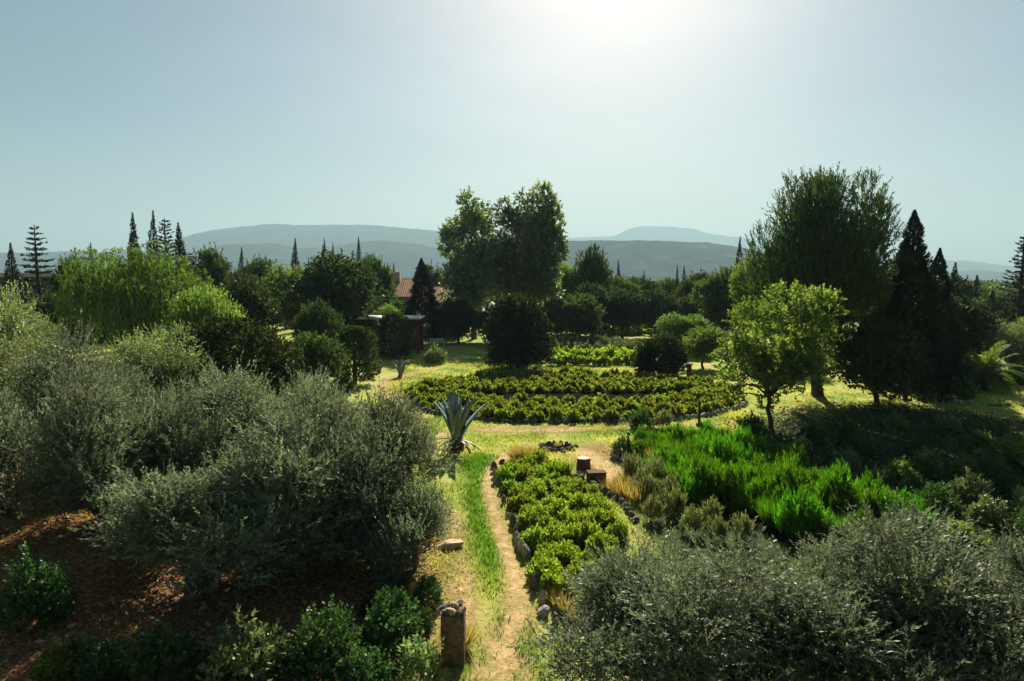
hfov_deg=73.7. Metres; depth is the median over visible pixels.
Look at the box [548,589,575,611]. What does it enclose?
dry grass tuft
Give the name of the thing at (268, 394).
olive tree
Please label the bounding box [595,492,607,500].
cushion shrub
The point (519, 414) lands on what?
shrub
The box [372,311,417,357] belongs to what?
evergreen bush
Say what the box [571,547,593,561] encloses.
cushion shrub
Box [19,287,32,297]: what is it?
window
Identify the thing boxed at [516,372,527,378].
shrub
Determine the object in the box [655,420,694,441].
feathery shrub
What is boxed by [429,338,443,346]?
garden bench
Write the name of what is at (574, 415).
shrub
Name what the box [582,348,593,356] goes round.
row shrub
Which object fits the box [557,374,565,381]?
shrub
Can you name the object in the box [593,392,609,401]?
shrub
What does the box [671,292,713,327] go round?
leafy tree
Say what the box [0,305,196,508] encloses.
olive tree
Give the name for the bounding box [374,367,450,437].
path
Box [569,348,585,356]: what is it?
row shrub
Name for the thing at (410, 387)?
shrub
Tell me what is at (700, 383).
shrub
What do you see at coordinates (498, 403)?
shrub
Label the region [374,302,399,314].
leafy bush
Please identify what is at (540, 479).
cushion shrub
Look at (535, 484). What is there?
cushion shrub
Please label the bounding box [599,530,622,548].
cushion shrub
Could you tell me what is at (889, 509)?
feathery shrub
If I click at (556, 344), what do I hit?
row shrub
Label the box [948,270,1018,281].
hill ridge
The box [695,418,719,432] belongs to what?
feathery shrub
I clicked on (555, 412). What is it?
shrub
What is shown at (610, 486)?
dry grass tuft
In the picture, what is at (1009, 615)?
olive tree
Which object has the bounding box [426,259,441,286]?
leafy tree
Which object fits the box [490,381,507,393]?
shrub
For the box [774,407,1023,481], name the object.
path
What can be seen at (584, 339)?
row shrub
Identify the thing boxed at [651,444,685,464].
feathery shrub
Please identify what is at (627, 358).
row shrub
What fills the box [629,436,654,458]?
feathery shrub
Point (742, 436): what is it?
feathery shrub
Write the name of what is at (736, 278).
leafy tree
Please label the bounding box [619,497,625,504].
edging stone
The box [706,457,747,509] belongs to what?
feathery shrub
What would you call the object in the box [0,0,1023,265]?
sky
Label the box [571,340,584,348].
row shrub
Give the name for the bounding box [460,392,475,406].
shrub
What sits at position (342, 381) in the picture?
bush
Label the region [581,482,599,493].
cushion shrub
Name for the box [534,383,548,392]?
shrub
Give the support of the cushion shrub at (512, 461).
on the bed soil at (621, 542)
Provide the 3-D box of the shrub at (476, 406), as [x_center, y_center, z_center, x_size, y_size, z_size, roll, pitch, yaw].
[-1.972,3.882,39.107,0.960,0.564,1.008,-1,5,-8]
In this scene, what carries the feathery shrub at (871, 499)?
on the bed soil at (759, 523)
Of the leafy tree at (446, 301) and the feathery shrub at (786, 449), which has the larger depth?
the leafy tree at (446, 301)
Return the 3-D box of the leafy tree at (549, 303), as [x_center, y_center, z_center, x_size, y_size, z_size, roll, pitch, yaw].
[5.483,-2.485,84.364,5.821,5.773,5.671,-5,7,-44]
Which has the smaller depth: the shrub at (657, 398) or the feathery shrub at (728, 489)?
the feathery shrub at (728, 489)
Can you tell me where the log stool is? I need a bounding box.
[576,457,590,470]
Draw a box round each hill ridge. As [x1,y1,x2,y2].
[0,251,173,272]
[142,224,480,255]
[151,240,451,277]
[552,240,775,281]
[565,226,882,265]
[877,260,1020,276]
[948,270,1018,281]
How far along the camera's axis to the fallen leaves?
16.15 m
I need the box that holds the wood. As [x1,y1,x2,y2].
[282,278,1018,320]
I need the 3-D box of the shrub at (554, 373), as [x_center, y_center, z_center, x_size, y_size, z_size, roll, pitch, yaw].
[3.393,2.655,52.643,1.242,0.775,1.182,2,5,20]
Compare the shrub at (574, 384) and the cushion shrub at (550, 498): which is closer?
the cushion shrub at (550, 498)
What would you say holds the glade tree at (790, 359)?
on the ground at (468, 351)
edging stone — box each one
[491,461,496,469]
[492,475,498,483]
[500,418,507,422]
[501,495,505,503]
[509,515,515,527]
[513,531,518,542]
[515,535,521,547]
[517,540,524,553]
[521,544,530,559]
[530,573,539,590]
[538,589,545,605]
[551,603,558,622]
[554,419,561,423]
[563,418,568,423]
[600,486,607,493]
[605,492,614,496]
[612,495,619,500]
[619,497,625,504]
[622,502,628,508]
[624,507,632,512]
[628,511,634,517]
[630,516,639,522]
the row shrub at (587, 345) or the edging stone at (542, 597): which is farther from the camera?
the row shrub at (587, 345)
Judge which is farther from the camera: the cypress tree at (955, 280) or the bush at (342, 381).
the cypress tree at (955, 280)
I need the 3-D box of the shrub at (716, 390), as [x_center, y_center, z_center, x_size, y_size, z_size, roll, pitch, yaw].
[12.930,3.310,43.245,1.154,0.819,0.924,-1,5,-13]
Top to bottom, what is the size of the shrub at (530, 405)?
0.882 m
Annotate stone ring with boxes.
[539,440,573,451]
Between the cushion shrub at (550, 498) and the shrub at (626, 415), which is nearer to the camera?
the cushion shrub at (550, 498)
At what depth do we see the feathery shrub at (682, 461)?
24.84 m
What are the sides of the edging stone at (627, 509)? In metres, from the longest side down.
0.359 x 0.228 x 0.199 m
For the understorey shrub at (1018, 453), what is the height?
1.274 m
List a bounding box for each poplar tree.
[435,186,507,338]
[491,186,548,311]
[519,180,571,308]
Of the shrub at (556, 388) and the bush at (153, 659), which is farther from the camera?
the shrub at (556, 388)
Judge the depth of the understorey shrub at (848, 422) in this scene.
33.26 m
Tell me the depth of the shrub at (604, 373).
52.02 m
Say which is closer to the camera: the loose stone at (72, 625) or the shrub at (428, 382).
the loose stone at (72, 625)
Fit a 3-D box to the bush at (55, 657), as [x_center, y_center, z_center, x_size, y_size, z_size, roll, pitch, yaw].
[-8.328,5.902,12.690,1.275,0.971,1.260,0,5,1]
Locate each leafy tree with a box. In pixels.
[17,286,102,363]
[49,252,87,353]
[93,288,160,351]
[157,283,247,360]
[189,241,241,295]
[210,274,283,351]
[215,267,280,327]
[236,253,279,314]
[260,261,305,340]
[277,248,391,335]
[290,296,348,340]
[359,252,398,313]
[390,299,406,314]
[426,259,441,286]
[436,295,454,336]
[540,297,571,339]
[547,292,606,339]
[550,261,578,299]
[567,280,614,337]
[602,286,646,337]
[608,274,642,298]
[626,275,664,322]
[629,286,681,333]
[654,276,679,297]
[654,311,711,346]
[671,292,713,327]
[672,268,713,303]
[689,265,746,346]
[726,254,778,342]
[867,269,931,358]
[946,293,1003,362]
[949,271,989,299]
[969,291,1013,338]
[996,312,1023,361]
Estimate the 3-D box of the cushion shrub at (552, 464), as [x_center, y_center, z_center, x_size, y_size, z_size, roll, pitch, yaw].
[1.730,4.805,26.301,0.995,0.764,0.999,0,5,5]
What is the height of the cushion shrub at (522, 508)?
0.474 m
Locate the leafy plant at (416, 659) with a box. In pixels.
[389,626,447,680]
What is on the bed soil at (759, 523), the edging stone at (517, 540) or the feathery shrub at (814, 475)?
the feathery shrub at (814, 475)
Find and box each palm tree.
[960,340,1023,394]
[968,433,1023,481]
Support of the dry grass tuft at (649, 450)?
on the bed soil at (759, 523)
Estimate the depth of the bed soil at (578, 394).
44.77 m
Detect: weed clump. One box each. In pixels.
[356,573,400,621]
[376,557,411,589]
[407,605,434,635]
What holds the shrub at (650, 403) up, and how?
on the bed soil at (578, 394)
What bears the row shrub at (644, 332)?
on the ground at (468, 351)
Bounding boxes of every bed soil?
[405,381,744,422]
[499,477,624,629]
[638,430,873,555]
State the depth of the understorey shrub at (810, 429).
31.20 m
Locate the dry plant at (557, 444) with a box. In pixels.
[553,441,562,446]
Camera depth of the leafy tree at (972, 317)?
54.63 m
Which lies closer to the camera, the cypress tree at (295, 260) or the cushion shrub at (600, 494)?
the cushion shrub at (600, 494)
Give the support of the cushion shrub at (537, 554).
on the bed soil at (621, 542)
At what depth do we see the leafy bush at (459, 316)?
80.07 m
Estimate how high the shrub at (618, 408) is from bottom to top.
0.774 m
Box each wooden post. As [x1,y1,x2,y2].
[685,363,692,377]
[696,401,700,427]
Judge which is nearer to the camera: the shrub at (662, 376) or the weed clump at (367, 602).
the weed clump at (367, 602)
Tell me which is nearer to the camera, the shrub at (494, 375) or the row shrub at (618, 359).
the shrub at (494, 375)
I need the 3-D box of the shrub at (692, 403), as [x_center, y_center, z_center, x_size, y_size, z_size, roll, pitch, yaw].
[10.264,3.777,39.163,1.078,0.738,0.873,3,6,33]
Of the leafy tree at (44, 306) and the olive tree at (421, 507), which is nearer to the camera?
the olive tree at (421, 507)
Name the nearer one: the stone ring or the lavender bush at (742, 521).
the lavender bush at (742, 521)
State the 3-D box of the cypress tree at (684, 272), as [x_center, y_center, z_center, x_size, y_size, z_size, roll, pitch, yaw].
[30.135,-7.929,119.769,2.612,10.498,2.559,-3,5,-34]
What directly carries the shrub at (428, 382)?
on the bed soil at (578, 394)
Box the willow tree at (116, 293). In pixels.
[48,239,221,372]
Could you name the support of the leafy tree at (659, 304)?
on the ground at (468, 351)
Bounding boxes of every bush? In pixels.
[0,541,79,635]
[27,628,105,680]
[69,635,140,680]
[109,616,218,680]
[196,603,296,680]
[260,592,363,680]
[327,371,356,391]
[335,325,382,384]
[337,641,396,680]
[348,584,426,674]
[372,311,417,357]
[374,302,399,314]
[406,573,444,612]
[422,342,448,363]
[434,297,479,343]
[468,308,502,342]
[617,448,647,482]
[633,463,659,491]
[635,469,662,497]
[640,452,671,487]
[640,488,665,520]
[656,468,683,500]
[659,482,687,514]
[678,503,705,533]
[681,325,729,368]
[697,494,724,523]
[703,511,729,541]
[730,509,755,537]
[828,304,933,403]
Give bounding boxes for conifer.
[7,226,56,333]
[154,219,176,316]
[178,253,195,288]
[402,258,444,340]
[858,209,962,402]
[909,248,978,394]
[994,237,1023,366]
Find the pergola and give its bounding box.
[349,315,424,353]
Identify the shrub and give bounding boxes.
[403,384,414,393]
[408,390,420,401]
[413,394,426,404]
[415,383,429,393]
[418,400,428,407]
[421,377,434,387]
[421,391,429,397]
[427,394,436,402]
[428,401,436,409]
[429,388,437,395]
[432,381,441,387]
[435,385,450,393]
[435,395,448,403]
[438,378,447,383]
[443,389,456,395]
[446,377,458,384]
[446,384,455,390]
[447,380,457,386]
[456,374,465,379]
[458,377,468,383]
[458,383,468,390]
[459,388,471,394]
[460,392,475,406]
[462,405,479,415]
[467,382,481,392]
[468,375,478,381]
[468,380,481,387]
[472,404,483,412]
[473,391,485,398]
[474,369,486,376]
[474,398,488,406]
[478,372,490,380]
[479,404,495,417]
[480,381,493,391]
[486,393,496,399]
[489,372,501,379]
[489,396,509,405]
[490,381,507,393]
[491,398,504,408]
[491,408,511,420]
[495,378,506,385]
[496,465,514,480]
[497,461,511,468]
[498,476,517,491]
[503,405,515,412]
[506,376,518,383]
[506,399,520,407]
[506,490,527,510]
[507,380,520,388]
[507,384,521,392]
[507,482,521,495]
[508,391,529,403]
[508,457,520,466]
[508,462,519,472]
[509,407,527,420]
[510,368,520,375]
[513,463,534,480]
[515,481,525,490]
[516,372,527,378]
[516,503,530,514]
[516,505,544,529]
[517,453,537,466]
[519,400,536,410]
[520,379,534,388]
[520,522,549,551]
[521,406,531,415]
[521,486,538,503]
[522,370,531,375]
[522,384,533,392]
[522,475,538,484]
[523,480,544,492]
[523,522,540,530]
[524,495,541,505]
[524,548,561,581]
[525,502,546,516]
[528,410,546,421]
[528,447,548,464]
[529,375,540,383]
[529,478,547,490]
[530,394,544,403]
[530,466,549,479]
[531,547,552,561]
[533,404,549,417]
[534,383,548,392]
[534,539,561,556]
[535,379,545,387]
[535,485,548,500]
[535,499,550,509]
[538,457,553,465]
[538,566,567,592]
[539,463,553,473]
[539,517,566,541]
[539,552,562,570]
[540,400,553,407]
[541,494,558,503]
[542,515,551,525]
[543,374,551,382]
[543,475,556,485]
[543,496,571,519]
[545,353,564,364]
[545,397,558,406]
[545,531,566,544]
[547,378,563,387]
[547,404,563,420]
[547,455,566,471]
[548,383,562,392]
[548,515,566,528]
[549,334,562,344]
[549,370,562,376]
[549,471,561,479]
[550,476,565,491]
[550,538,575,564]
[551,339,563,348]
[551,484,571,501]
[553,460,575,478]
[553,507,573,522]
[555,575,583,599]
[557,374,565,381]
[557,403,570,411]
[559,341,572,348]
[559,350,570,354]
[559,364,571,373]
[561,334,572,345]
[561,346,571,351]
[561,352,576,364]
[561,393,575,405]
[561,475,571,485]
[561,522,577,542]
[562,384,576,392]
[562,401,571,407]
[563,408,583,421]
[563,555,592,586]
[564,378,579,389]
[564,482,580,494]
[565,476,587,491]
[565,501,572,509]
[566,509,590,525]
[568,374,579,380]
[568,489,597,510]
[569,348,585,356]
[570,404,589,418]
[570,506,579,514]
[571,334,582,344]
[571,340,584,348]
[571,366,583,374]
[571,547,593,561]
[572,516,601,538]
[573,508,596,523]
[573,555,588,567]
[574,370,582,377]
[575,355,588,364]
[575,398,591,406]
[576,380,585,387]
[576,529,591,545]
[577,401,587,412]
[578,395,592,403]
[579,372,587,380]
[580,334,592,345]
[580,382,592,391]
[580,491,601,500]
[581,341,591,348]
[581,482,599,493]
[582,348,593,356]
[583,368,593,374]
[583,503,603,522]
[585,354,599,364]
[585,377,595,383]
[585,411,601,420]
[586,530,611,555]
[587,404,603,414]
[588,397,607,411]
[591,335,601,345]
[591,380,606,388]
[591,382,606,392]
[592,341,603,348]
[593,348,606,357]
[593,375,600,380]
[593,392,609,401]
[593,496,614,512]
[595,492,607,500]
[597,353,613,365]
[598,508,624,525]
[599,335,611,345]
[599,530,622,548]
[600,370,610,377]
[601,328,610,335]
[601,407,621,421]
[602,544,620,561]
[604,345,620,358]
[605,518,630,540]
[606,380,617,390]
[607,400,622,407]
[608,367,620,375]
[608,382,625,392]
[609,404,623,415]
[609,434,636,457]
[610,326,618,335]
[610,335,622,344]
[611,396,624,408]
[613,339,624,349]
[613,354,623,364]
[614,375,621,382]
[619,348,629,356]
[621,380,637,389]
[621,409,635,419]
[623,350,635,364]
[623,384,635,392]
[623,398,639,405]
[624,340,635,349]
[624,374,633,381]
[624,401,639,410]
[626,394,641,403]
[627,401,656,430]
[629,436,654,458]
[632,377,642,387]
[632,423,648,442]
[638,373,649,377]
[638,382,648,389]
[638,385,649,392]
[639,399,655,411]
[640,405,654,418]
[640,453,652,466]
[641,328,651,335]
[641,396,654,402]
[646,428,668,442]
[646,449,660,458]
[647,376,657,384]
[649,380,658,390]
[650,433,693,448]
[650,440,672,450]
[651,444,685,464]
[653,381,667,393]
[653,394,669,403]
[653,400,671,412]
[653,407,674,426]
[653,458,687,484]
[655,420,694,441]
[657,374,668,379]
[658,424,666,433]
[659,379,671,385]
[667,377,676,384]
[667,384,677,392]
[669,393,684,404]
[669,403,686,416]
[670,451,703,472]
[670,464,688,490]
[673,380,688,391]
[676,452,723,500]
[677,438,711,462]
[680,388,692,395]
[681,380,694,388]
[681,434,705,444]
[682,395,696,402]
[682,403,697,414]
[682,472,713,507]
[683,424,713,439]
[684,401,697,407]
[686,376,695,382]
[687,454,724,469]
[689,390,702,400]
[695,381,703,386]
[695,388,707,395]
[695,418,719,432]
[695,434,712,455]
[696,376,710,384]
[696,396,710,405]
[696,401,715,412]
[697,429,723,444]
[699,382,711,388]
[699,391,712,400]
[705,375,713,383]
[705,428,744,465]
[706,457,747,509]
[709,400,725,409]
[711,395,721,400]
[711,425,730,436]
[712,386,721,392]
[714,381,725,387]
[715,399,729,409]
[716,392,728,397]
[718,428,728,436]
[722,422,755,447]
[724,395,738,406]
[725,492,758,516]
[727,455,749,468]
[729,393,741,403]
[734,410,772,440]
[735,443,765,459]
[738,440,758,463]
[743,460,770,496]
[743,472,772,505]
[745,431,773,455]
[747,452,772,471]
[754,494,801,529]
[758,457,775,470]
[759,470,809,505]
[762,456,817,496]
[763,450,778,463]
[764,443,777,457]
[767,448,812,483]
[768,441,789,453]
[771,484,833,539]
[773,444,808,470]
[785,442,811,470]
[791,432,814,453]
[793,415,828,445]
[800,464,824,481]
[805,479,821,490]
[808,490,829,512]
[811,511,842,548]
[812,457,859,510]
[821,509,866,536]
[824,492,856,519]
[827,444,862,469]
[838,423,879,460]
[840,417,864,432]
[844,503,878,526]
[845,522,868,547]
[847,467,900,503]
[847,481,894,520]
[864,466,888,485]
[871,494,917,534]
[873,485,936,533]
[879,454,923,486]
[881,408,911,429]
[896,432,931,460]
[898,470,934,500]
[899,446,943,478]
[910,481,969,526]
[933,411,963,433]
[934,517,991,560]
[942,376,980,399]
[943,467,995,504]
[944,462,978,488]
[949,450,979,471]
[964,429,995,449]
[965,492,1008,525]
[970,454,1020,495]
[980,368,1014,386]
[1005,506,1023,532]
[1006,367,1020,383]
[1006,485,1023,508]
[1009,449,1023,474]
[1012,362,1023,385]
[1013,361,1023,384]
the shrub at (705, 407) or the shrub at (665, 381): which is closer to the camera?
the shrub at (705, 407)
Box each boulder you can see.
[438,539,463,550]
[944,395,957,403]
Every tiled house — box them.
[389,272,424,325]
[425,286,467,335]
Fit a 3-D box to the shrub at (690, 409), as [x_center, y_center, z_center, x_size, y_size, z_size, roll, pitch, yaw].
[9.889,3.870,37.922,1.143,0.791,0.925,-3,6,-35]
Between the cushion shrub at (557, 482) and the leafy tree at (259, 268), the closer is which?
the cushion shrub at (557, 482)
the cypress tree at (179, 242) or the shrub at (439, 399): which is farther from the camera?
the cypress tree at (179, 242)
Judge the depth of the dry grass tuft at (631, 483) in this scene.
23.86 m
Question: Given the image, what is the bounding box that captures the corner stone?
[536,605,549,617]
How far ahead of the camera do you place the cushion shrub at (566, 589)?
16.19 m
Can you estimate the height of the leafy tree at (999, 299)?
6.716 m
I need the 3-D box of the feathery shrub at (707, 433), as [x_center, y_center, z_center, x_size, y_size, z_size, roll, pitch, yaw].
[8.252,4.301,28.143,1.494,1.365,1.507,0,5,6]
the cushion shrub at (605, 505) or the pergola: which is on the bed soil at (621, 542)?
the cushion shrub at (605, 505)
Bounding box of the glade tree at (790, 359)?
[705,278,850,430]
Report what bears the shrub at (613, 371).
on the bed soil at (578, 394)
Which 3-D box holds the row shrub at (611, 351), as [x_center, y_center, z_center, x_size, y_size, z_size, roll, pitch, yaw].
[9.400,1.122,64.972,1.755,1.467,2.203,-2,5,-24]
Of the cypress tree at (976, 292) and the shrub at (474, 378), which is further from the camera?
the cypress tree at (976, 292)
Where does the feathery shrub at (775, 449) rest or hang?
on the bed soil at (759, 523)
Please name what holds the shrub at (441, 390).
on the bed soil at (578, 394)
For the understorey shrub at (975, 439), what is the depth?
30.49 m
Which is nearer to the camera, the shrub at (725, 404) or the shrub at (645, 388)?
the shrub at (725, 404)
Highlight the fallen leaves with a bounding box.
[0,485,474,680]
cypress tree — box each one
[0,243,26,326]
[124,213,143,272]
[144,210,165,335]
[171,222,188,323]
[237,247,243,272]
[289,238,300,272]
[355,237,361,260]
[616,261,620,280]
[674,265,678,292]
[680,266,686,285]
[728,236,744,333]
[949,262,969,353]
[967,275,984,345]
[978,290,1003,351]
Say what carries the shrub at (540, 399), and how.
on the bed soil at (578, 394)
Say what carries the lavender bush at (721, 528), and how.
on the ground at (468, 351)
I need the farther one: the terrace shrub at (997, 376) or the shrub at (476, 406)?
the terrace shrub at (997, 376)
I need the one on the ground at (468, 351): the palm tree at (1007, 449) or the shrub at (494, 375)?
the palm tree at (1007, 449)
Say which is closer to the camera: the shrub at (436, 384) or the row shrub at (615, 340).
the shrub at (436, 384)
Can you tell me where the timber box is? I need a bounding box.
[586,469,606,482]
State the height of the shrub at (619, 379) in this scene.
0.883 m
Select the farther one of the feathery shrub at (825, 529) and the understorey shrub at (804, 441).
the understorey shrub at (804, 441)
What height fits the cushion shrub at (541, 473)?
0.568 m
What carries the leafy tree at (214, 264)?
on the ground at (468, 351)
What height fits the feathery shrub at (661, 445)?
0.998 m
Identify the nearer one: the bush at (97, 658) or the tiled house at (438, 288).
the bush at (97, 658)
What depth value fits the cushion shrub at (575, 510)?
21.56 m
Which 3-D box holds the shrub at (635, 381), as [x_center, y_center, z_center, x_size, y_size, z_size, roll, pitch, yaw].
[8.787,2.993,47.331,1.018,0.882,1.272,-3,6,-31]
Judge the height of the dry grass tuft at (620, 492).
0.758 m
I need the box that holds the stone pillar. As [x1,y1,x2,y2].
[439,599,465,667]
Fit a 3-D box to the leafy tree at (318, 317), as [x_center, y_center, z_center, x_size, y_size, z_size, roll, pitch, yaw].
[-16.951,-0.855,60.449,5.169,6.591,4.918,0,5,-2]
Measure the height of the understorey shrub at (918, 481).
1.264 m
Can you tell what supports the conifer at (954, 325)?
on the ground at (468, 351)
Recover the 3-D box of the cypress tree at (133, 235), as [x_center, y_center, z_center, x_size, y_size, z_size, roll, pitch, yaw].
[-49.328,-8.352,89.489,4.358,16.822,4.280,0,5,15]
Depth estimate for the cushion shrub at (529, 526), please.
20.57 m
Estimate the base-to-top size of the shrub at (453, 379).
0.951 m
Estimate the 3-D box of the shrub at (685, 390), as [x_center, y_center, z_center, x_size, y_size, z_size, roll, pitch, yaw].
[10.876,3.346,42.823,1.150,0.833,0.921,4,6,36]
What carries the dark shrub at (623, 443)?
on the bed soil at (759, 523)
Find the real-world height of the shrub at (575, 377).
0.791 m
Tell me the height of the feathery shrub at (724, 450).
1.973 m
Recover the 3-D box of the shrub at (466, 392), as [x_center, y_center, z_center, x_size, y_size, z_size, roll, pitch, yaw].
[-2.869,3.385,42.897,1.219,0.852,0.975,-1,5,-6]
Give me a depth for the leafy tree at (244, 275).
69.15 m
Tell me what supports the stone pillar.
on the ground at (468, 351)
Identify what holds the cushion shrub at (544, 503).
on the bed soil at (621, 542)
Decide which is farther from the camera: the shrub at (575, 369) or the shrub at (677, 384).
the shrub at (575, 369)
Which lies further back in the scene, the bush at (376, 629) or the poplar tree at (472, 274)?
the poplar tree at (472, 274)
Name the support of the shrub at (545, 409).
on the bed soil at (578, 394)
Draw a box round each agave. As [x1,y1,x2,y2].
[377,358,384,372]
[393,358,409,376]
[433,390,487,456]
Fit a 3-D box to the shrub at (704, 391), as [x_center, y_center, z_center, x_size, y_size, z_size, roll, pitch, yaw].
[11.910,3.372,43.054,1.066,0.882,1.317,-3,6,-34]
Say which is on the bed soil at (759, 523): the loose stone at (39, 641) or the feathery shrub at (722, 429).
the feathery shrub at (722, 429)
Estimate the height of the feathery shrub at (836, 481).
1.962 m
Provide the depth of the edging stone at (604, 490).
24.03 m
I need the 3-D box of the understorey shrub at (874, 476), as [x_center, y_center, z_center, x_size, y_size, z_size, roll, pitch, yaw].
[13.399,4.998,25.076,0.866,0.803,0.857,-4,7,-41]
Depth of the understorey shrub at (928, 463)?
26.23 m
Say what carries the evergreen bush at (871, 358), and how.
on the ground at (468, 351)
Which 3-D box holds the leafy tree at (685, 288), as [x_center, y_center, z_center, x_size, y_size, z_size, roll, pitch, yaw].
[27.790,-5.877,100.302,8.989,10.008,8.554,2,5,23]
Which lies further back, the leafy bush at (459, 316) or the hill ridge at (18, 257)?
the hill ridge at (18, 257)
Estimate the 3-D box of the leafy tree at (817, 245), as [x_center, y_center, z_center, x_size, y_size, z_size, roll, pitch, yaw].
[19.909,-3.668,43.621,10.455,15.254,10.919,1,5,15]
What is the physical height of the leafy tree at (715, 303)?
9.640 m
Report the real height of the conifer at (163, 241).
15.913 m
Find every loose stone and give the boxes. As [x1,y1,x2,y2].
[35,639,44,643]
[67,623,76,628]
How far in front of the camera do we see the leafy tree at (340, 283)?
69.94 m
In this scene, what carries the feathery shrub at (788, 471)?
on the bed soil at (759, 523)
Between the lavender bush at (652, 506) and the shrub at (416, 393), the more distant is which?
the shrub at (416, 393)
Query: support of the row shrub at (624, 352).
on the ground at (468, 351)
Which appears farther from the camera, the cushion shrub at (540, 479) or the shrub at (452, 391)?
the shrub at (452, 391)
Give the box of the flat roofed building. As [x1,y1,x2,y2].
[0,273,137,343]
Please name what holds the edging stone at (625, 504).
on the ground at (468, 351)
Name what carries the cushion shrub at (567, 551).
on the bed soil at (621, 542)
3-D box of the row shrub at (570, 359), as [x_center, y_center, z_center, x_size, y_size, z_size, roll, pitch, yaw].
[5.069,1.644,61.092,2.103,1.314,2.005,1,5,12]
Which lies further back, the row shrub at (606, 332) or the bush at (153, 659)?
the row shrub at (606, 332)
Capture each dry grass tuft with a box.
[435,619,481,651]
[501,444,527,460]
[513,441,539,455]
[528,445,549,455]
[540,585,561,601]
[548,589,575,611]
[563,604,586,622]
[601,472,625,492]
[609,471,634,482]
[609,477,638,499]
[623,478,637,490]
[623,478,656,504]
[640,445,668,456]
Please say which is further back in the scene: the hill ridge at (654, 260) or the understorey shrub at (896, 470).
the hill ridge at (654, 260)
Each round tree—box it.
[482,291,555,370]
[631,332,689,376]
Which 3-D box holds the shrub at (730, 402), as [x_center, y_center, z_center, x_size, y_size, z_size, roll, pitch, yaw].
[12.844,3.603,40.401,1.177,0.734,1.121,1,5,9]
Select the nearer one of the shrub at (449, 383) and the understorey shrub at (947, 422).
the understorey shrub at (947, 422)
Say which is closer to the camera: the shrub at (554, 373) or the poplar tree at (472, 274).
the shrub at (554, 373)
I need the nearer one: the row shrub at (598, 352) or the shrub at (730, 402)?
the shrub at (730, 402)
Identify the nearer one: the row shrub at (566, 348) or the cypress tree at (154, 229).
the row shrub at (566, 348)
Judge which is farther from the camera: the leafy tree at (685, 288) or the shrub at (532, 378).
the leafy tree at (685, 288)
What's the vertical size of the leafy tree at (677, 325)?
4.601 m
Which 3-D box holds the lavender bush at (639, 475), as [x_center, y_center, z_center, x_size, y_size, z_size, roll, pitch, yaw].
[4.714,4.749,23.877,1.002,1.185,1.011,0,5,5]
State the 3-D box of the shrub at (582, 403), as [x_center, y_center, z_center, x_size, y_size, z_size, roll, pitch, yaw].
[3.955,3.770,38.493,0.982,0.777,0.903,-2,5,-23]
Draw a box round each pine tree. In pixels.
[570,242,616,294]
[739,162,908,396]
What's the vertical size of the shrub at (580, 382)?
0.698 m
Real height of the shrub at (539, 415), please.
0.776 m
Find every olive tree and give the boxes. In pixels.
[0,279,71,394]
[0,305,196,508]
[0,321,64,467]
[0,345,245,537]
[0,375,60,530]
[67,390,381,613]
[94,319,222,417]
[162,350,339,475]
[196,385,284,411]
[258,355,467,557]
[265,360,367,438]
[297,432,459,588]
[506,515,927,680]
[675,488,1006,680]
[849,486,1023,680]
[979,316,1023,369]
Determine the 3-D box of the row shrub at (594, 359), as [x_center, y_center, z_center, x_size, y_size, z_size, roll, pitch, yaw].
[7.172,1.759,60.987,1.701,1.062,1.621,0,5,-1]
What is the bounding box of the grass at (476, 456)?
[96,362,1023,680]
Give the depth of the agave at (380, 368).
55.70 m
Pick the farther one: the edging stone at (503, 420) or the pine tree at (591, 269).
the pine tree at (591, 269)
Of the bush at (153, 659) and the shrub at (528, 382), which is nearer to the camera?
the bush at (153, 659)
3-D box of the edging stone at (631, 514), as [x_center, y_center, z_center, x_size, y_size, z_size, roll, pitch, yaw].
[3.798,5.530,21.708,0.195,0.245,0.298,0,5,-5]
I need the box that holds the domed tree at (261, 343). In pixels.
[158,312,303,414]
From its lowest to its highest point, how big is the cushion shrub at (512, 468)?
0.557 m
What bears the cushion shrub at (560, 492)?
on the bed soil at (621, 542)
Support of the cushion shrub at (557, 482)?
on the bed soil at (621, 542)
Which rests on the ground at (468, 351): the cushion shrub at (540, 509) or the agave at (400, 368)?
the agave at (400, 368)
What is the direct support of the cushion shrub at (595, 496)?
on the bed soil at (621, 542)
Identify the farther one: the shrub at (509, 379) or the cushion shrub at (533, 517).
the shrub at (509, 379)
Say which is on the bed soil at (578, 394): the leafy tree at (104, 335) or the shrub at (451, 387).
the shrub at (451, 387)
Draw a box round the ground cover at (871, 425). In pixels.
[718,400,1023,554]
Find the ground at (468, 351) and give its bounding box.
[0,321,1023,680]
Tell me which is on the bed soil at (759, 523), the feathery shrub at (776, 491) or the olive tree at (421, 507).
the feathery shrub at (776, 491)
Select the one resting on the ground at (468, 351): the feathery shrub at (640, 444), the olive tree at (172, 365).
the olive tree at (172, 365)
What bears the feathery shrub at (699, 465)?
on the bed soil at (759, 523)
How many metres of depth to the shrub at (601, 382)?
46.88 m
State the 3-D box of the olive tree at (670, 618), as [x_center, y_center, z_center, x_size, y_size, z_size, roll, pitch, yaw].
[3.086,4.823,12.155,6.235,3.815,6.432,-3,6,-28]
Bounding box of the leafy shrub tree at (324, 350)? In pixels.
[281,329,351,390]
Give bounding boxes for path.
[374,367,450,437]
[430,514,476,680]
[468,448,535,680]
[473,420,734,432]
[555,447,629,485]
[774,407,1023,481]
[930,405,1022,416]

